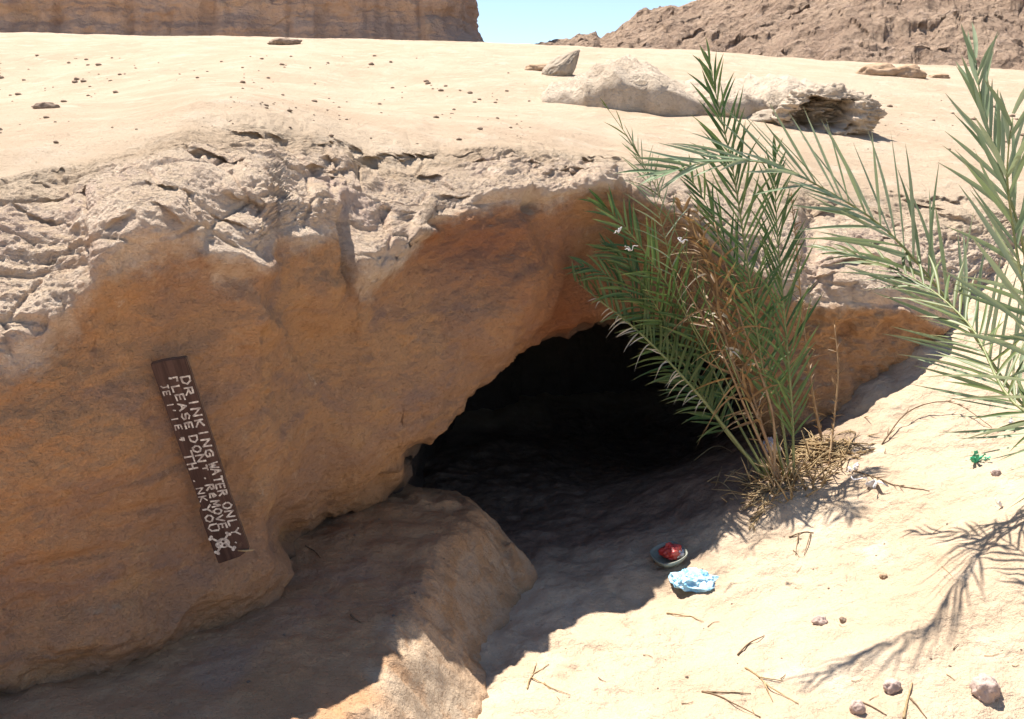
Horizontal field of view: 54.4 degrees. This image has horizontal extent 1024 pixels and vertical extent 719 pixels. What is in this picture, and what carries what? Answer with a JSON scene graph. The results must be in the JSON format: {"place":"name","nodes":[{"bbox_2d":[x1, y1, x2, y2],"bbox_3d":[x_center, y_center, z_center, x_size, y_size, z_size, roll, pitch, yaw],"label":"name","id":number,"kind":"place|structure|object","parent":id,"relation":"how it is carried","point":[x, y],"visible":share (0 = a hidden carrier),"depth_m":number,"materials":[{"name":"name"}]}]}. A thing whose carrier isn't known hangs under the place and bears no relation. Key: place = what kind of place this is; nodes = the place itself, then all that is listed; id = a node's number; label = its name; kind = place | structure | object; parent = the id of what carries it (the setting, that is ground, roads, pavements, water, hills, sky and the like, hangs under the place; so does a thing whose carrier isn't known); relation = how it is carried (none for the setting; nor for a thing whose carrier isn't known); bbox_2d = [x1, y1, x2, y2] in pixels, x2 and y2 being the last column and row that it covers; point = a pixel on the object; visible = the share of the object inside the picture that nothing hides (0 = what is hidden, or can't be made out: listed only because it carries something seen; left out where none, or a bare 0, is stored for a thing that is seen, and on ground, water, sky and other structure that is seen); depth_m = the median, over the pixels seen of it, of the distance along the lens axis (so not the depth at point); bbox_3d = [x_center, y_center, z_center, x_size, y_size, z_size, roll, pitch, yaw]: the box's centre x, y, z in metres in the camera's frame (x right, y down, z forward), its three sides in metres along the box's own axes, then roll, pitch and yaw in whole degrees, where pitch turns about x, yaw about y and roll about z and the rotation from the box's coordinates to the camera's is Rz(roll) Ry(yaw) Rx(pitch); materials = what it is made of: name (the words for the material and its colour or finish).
{"place":"outdoors","nodes":[
{"label":"outdoors","id":0,"kind":"place"},
{"bbox_2d":[0,0,483,41],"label":"cliff","id":1,"kind":"structure","parent":0,"point":[437,20],"depth_m":104.31,"materials":[{"name":"brown stone"}]},
{"bbox_2d":[476,0,695,43],"label":"sky","id":2,"kind":"structure","parent":0,"point":[499,21],"materials":[{"name":"blue"}]},
{"bbox_2d":[422,246,1023,718],"bbox_3d":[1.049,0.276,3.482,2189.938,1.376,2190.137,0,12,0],"label":"sand ground","id":3,"kind":"structure","parent":0,"point":[586,502],"depth_m":3.46,"materials":[{"name":"beige sand"}]},
{"bbox_2d":[0,484,537,718],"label":"rock ledge","id":4,"kind":"object","parent":3,"relation":"on","point":[417,656],"visible":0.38,"depth_m":2.74,"materials":[{"name":"beige stone"}]},
{"bbox_2d":[0,123,1023,693],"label":"cave rock","id":5,"kind":"object","parent":3,"relation":"on","point":[342,325],"visible":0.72,"depth_m":2.94,"materials":[{"name":"stone"}]},
{"bbox_2d":[151,356,253,562],"bbox_3d":[-0.776,0.263,2.517,0.107,0.581,0.024,-10,22,1],"label":"warning sign","id":6,"kind":"object","parent":5,"relation":"attached to","point":[192,430],"visible":1,"depth_m":2.50,"materials":[{"name":"brown wood"}]},
{"bbox_2d":[0,32,1023,210],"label":"sand plateau","id":7,"kind":"structure","parent":5,"relation":"on","point":[167,98],"depth_m":6.67,"materials":[{"name":"sand"}]},
{"bbox_2d":[31,102,59,108],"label":"stone","id":8,"kind":"object","parent":7,"relation":"on","point":[44,105],"visible":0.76,"depth_m":4.68,"materials":[{"name":"brown stone"}]},
{"bbox_2d":[267,37,301,44],"bbox_3d":[-2.362,-3.295,10.349,0.358,0.111,0.234,0,12,0],"label":"stone","id":9,"kind":"object","parent":7,"relation":"on","point":[282,41],"visible":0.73,"depth_m":10.27,"materials":[{"name":"brown stone"}]},
{"bbox_2d":[524,63,547,70],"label":"stone","id":10,"kind":"object","parent":7,"relation":"on","point":[537,67],"visible":0.29,"depth_m":8.61,"materials":[{"name":"brown stone"}]},
{"bbox_2d":[542,49,579,75],"bbox_3d":[0.425,-2.436,8.284,0.406,0.199,0.310,-43,29,-6],"label":"fin rock","id":11,"kind":"object","parent":7,"relation":"on","point":[565,64],"visible":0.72,"depth_m":8.19,"materials":[{"name":"beige stone"}]},
{"bbox_2d":[540,54,814,117],"bbox_3d":[1.327,-1.909,7.580,2.759,0.734,2.129,0,12,0],"label":"pale outcrop","id":12,"kind":"object","parent":7,"relation":"on","point":[627,82],"visible":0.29,"depth_m":6.69,"materials":[{"name":"stone"}]},
{"bbox_2d":[746,109,799,123],"bbox_3d":[1.730,-1.587,6.565,0.382,0.133,0.273,0,12,0],"label":"rock slab","id":13,"kind":"object","parent":7,"relation":"on","point":[764,114],"visible":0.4,"depth_m":6.49,"materials":[{"name":"beige stone"}]},
{"bbox_2d":[770,83,887,134],"bbox_3d":[2.032,-1.580,6.446,0.735,0.412,0.634,0,12,0],"label":"hollow boulder","id":14,"kind":"object","parent":7,"relation":"on","point":[840,108],"visible":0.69,"depth_m":6.29,"materials":[{"name":"stone"}]},
{"bbox_2d":[855,63,899,75],"bbox_3d":[3.600,-2.821,9.820,0.453,0.213,0.274,0,12,0],"label":"stone","id":15,"kind":"object","parent":7,"relation":"on","point":[881,69],"visible":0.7,"depth_m":9.74,"materials":[{"name":"brown stone"}]},
{"bbox_2d":[896,64,926,78],"bbox_3d":[3.919,-2.817,9.835,0.382,0.205,0.269,0,12,0],"label":"stone","id":16,"kind":"object","parent":7,"relation":"on","point":[910,71],"visible":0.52,"depth_m":9.74,"materials":[{"name":"brown stone"}]},
{"bbox_2d":[927,74,950,78],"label":"stone","id":17,"kind":"object","parent":7,"relation":"on","point":[944,76],"visible":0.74,"depth_m":10.14,"materials":[{"name":"brown stone"}]},
{"bbox_2d":[526,662,569,699],"bbox_3d":[0.087,0.938,2.911,0.105,0.035,0.263,-3,12,-13],"label":"twig","id":18,"kind":"object","parent":3,"relation":"on","point":[533,673],"visible":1,"depth_m":2.91,"materials":[{"name":"wood"}]},
{"bbox_2d":[649,541,687,567],"bbox_3d":[0.573,0.718,3.636,0.128,0.033,0.128,-20,27,-21],"label":"dish","id":19,"kind":"object","parent":3,"relation":"on","point":[660,560],"visible":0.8,"depth_m":3.63,"materials":[{"name":"grey plastic"}]},
{"bbox_2d":[658,542,684,559],"bbox_3d":[0.587,0.692,3.639,0.097,0.056,0.083,-7,14,-31],"label":"wrapper","id":20,"kind":"object","parent":19,"relation":"in","point":[670,551],"visible":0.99,"depth_m":3.62,"materials":[{"name":"red metal"}]},
{"bbox_2d":[666,612,703,621],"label":"twig","id":21,"kind":"object","parent":3,"relation":"on","point":[683,615],"visible":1,"depth_m":3.31,"materials":[{"name":"wood"}]},
{"bbox_2d":[668,567,718,592],"bbox_3d":[0.644,0.766,3.482,0.198,0.054,0.147,3,12,12],"label":"plastic bag","id":22,"kind":"object","parent":3,"relation":"on","point":[695,579],"visible":0.99,"depth_m":3.45,"materials":[{"name":"blue plastic"}]},
{"bbox_2d":[563,36,847,499],"bbox_3d":[0.761,-0.337,3.791,1.143,1.741,0.520,0,12,0],"label":"palm bush","id":23,"kind":"object","parent":3,"relation":"on","point":[707,378],"visible":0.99,"depth_m":3.83,"materials":[{"name":"green plant"}]},
{"bbox_2d":[694,445,731,460],"bbox_3d":[0.910,0.426,4.472,0.182,0.084,0.046,8,15,34],"label":"twig","id":24,"kind":"object","parent":3,"relation":"on","point":[708,449],"visible":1,"depth_m":4.50,"materials":[{"name":"wood"}]},
{"bbox_2d":[711,481,737,499],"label":"twig","id":25,"kind":"object","parent":3,"relation":"on","point":[724,484],"visible":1,"depth_m":3.91,"materials":[{"name":"wood"}]},
{"bbox_2d":[701,691,750,693],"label":"twig","id":26,"kind":"object","parent":3,"relation":"on","point":[726,692],"visible":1,"depth_m":2.79,"materials":[{"name":"brown wood"}]},
{"bbox_2d":[702,690,760,716],"bbox_3d":[0.604,0.951,2.748,0.005,0.020,0.201,-10,15,-38],"label":"twig","id":27,"kind":"object","parent":3,"relation":"on","point":[729,701],"visible":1,"depth_m":2.75,"materials":[{"name":"brown wood"}]},
{"bbox_2d":[737,635,763,654],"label":"twig","id":28,"kind":"object","parent":3,"relation":"on","point":[740,651],"visible":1,"depth_m":3.03,"materials":[{"name":"brown wood"}]},
{"bbox_2d":[746,493,770,530],"bbox_3d":[0.933,0.571,3.733,0.062,0.097,0.184,10,15,38],"label":"dry sprig","id":29,"kind":"object","parent":3,"relation":"on","point":[757,517],"visible":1,"depth_m":3.73,"materials":[{"name":"plant"}]},
{"bbox_2d":[745,667,798,703],"bbox_3d":[0.739,0.917,2.806,0.071,0.023,0.239,-2,12,-11],"label":"twig","id":30,"kind":"object","parent":3,"relation":"on","point":[758,676],"visible":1,"depth_m":2.83,"materials":[{"name":"wood"}]},
{"bbox_2d":[763,437,782,453],"bbox_3d":[1.059,0.347,4.045,0.077,0.062,0.062,0,12,0],"label":"plastic scrap","id":31,"kind":"object","parent":3,"relation":"on","point":[771,439],"visible":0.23,"depth_m":4.04,"materials":[{"name":"white plastic"}]},
{"bbox_2d":[707,416,885,519],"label":"straw litter","id":32,"kind":"object","parent":3,"relation":"on","point":[839,452],"visible":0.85,"depth_m":3.89,"materials":[{"name":"beige plant"}]},
{"bbox_2d":[789,531,813,554],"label":"twig","id":33,"kind":"object","parent":3,"relation":"on","point":[798,537],"visible":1,"depth_m":3.57,"materials":[{"name":"brown wood"}]},
{"bbox_2d":[614,23,1023,508],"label":"date palm","id":34,"kind":"object","parent":3,"relation":"on","point":[1003,122],"visible":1,"depth_m":3.00,"materials":[{"name":"green plant"}]},
{"bbox_2d":[811,615,827,625],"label":"stone","id":35,"kind":"object","parent":3,"relation":"on","point":[819,620],"visible":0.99,"depth_m":3.07,"materials":[{"name":"beige stone"}]},
{"bbox_2d":[839,616,846,622],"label":"stone","id":36,"kind":"object","parent":3,"relation":"on","point":[842,619],"visible":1,"depth_m":3.06,"materials":[{"name":"beige stone"}]},
{"bbox_2d":[847,462,858,471],"bbox_3d":[1.308,0.411,3.787,0.074,0.037,0.032,0,12,0],"label":"plastic shred","id":37,"kind":"object","parent":3,"relation":"on","point":[854,466],"visible":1,"depth_m":3.79,"materials":[{"name":"white plastic"}]},
{"bbox_2d":[849,699,865,714],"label":"stone","id":38,"kind":"object","parent":3,"relation":"on","point":[856,707],"visible":1,"depth_m":2.65,"materials":[{"name":"beige stone"}]},
{"bbox_2d":[851,476,888,487],"bbox_3d":[1.318,0.457,3.658,0.134,0.048,0.065,9,15,38],"label":"plastic strip","id":39,"kind":"object","parent":3,"relation":"on","point":[872,483],"visible":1,"depth_m":3.67,"materials":[{"name":"white plastic"}]},
{"bbox_2d":[862,701,886,714],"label":"twig","id":40,"kind":"object","parent":3,"relation":"on","point":[873,707],"visible":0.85,"depth_m":2.67,"materials":[{"name":"brown wood"}]},
{"bbox_2d":[879,573,887,578],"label":"stone","id":41,"kind":"object","parent":3,"relation":"on","point":[883,575],"visible":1,"depth_m":3.25,"materials":[{"name":"brown stone"}]},
{"bbox_2d":[853,470,928,490],"bbox_3d":[1.390,0.449,3.657,0.054,0.023,0.312,-8,15,-34],"label":"dry sprig","id":42,"kind":"object","parent":3,"relation":"on","point":[886,482],"visible":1,"depth_m":3.67,"materials":[{"name":"brown plant"}]},
{"bbox_2d":[883,678,901,694],"bbox_3d":[1.044,0.900,2.736,0.051,0.045,0.041,0,12,0],"label":"stone","id":43,"kind":"object","parent":3,"relation":"on","point":[891,686],"visible":1,"depth_m":2.72,"materials":[{"name":"beige stone"}]},
{"bbox_2d":[902,682,912,718],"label":"twig","id":44,"kind":"object","parent":3,"relation":"on","point":[905,708],"visible":1,"depth_m":2.67,"materials":[{"name":"wood"}]},
{"bbox_2d":[909,697,926,717],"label":"twig","id":45,"kind":"object","parent":3,"relation":"on","point":[911,699],"visible":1,"depth_m":2.66,"materials":[{"name":"brown wood"}]},
{"bbox_2d":[882,400,990,444],"bbox_3d":[1.652,0.250,3.890,0.388,0.171,0.136,4,13,17],"label":"dry sprig","id":46,"kind":"object","parent":3,"relation":"on","point":[891,431],"visible":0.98,"depth_m":3.92,"materials":[{"name":"plant"}]},
{"bbox_2d":[970,450,990,462],"bbox_3d":[1.690,0.347,3.595,0.070,0.058,0.064,5,13,21],"label":"plastic shred","id":47,"kind":"object","parent":3,"relation":"on","point":[975,458],"visible":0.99,"depth_m":3.59,"materials":[{"name":"green plastic"}]},
{"bbox_2d":[969,672,1000,702],"bbox_3d":[1.271,0.883,2.672,0.082,0.081,0.071,0,12,0],"label":"stone","id":48,"kind":"object","parent":3,"relation":"on","point":[984,687],"visible":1,"depth_m":2.65,"materials":[{"name":"beige stone"}]},
{"bbox_2d":[990,468,1000,475],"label":"stone","id":49,"kind":"object","parent":3,"relation":"on","point":[995,471],"visible":1,"depth_m":3.47,"materials":[{"name":"brown stone"}]},
{"bbox_2d":[455,0,1023,69],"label":"rocky hill","id":50,"kind":"structure","parent":0,"point":[924,32],"depth_m":69.93,"materials":[{"name":"brown stone"}]}
]}

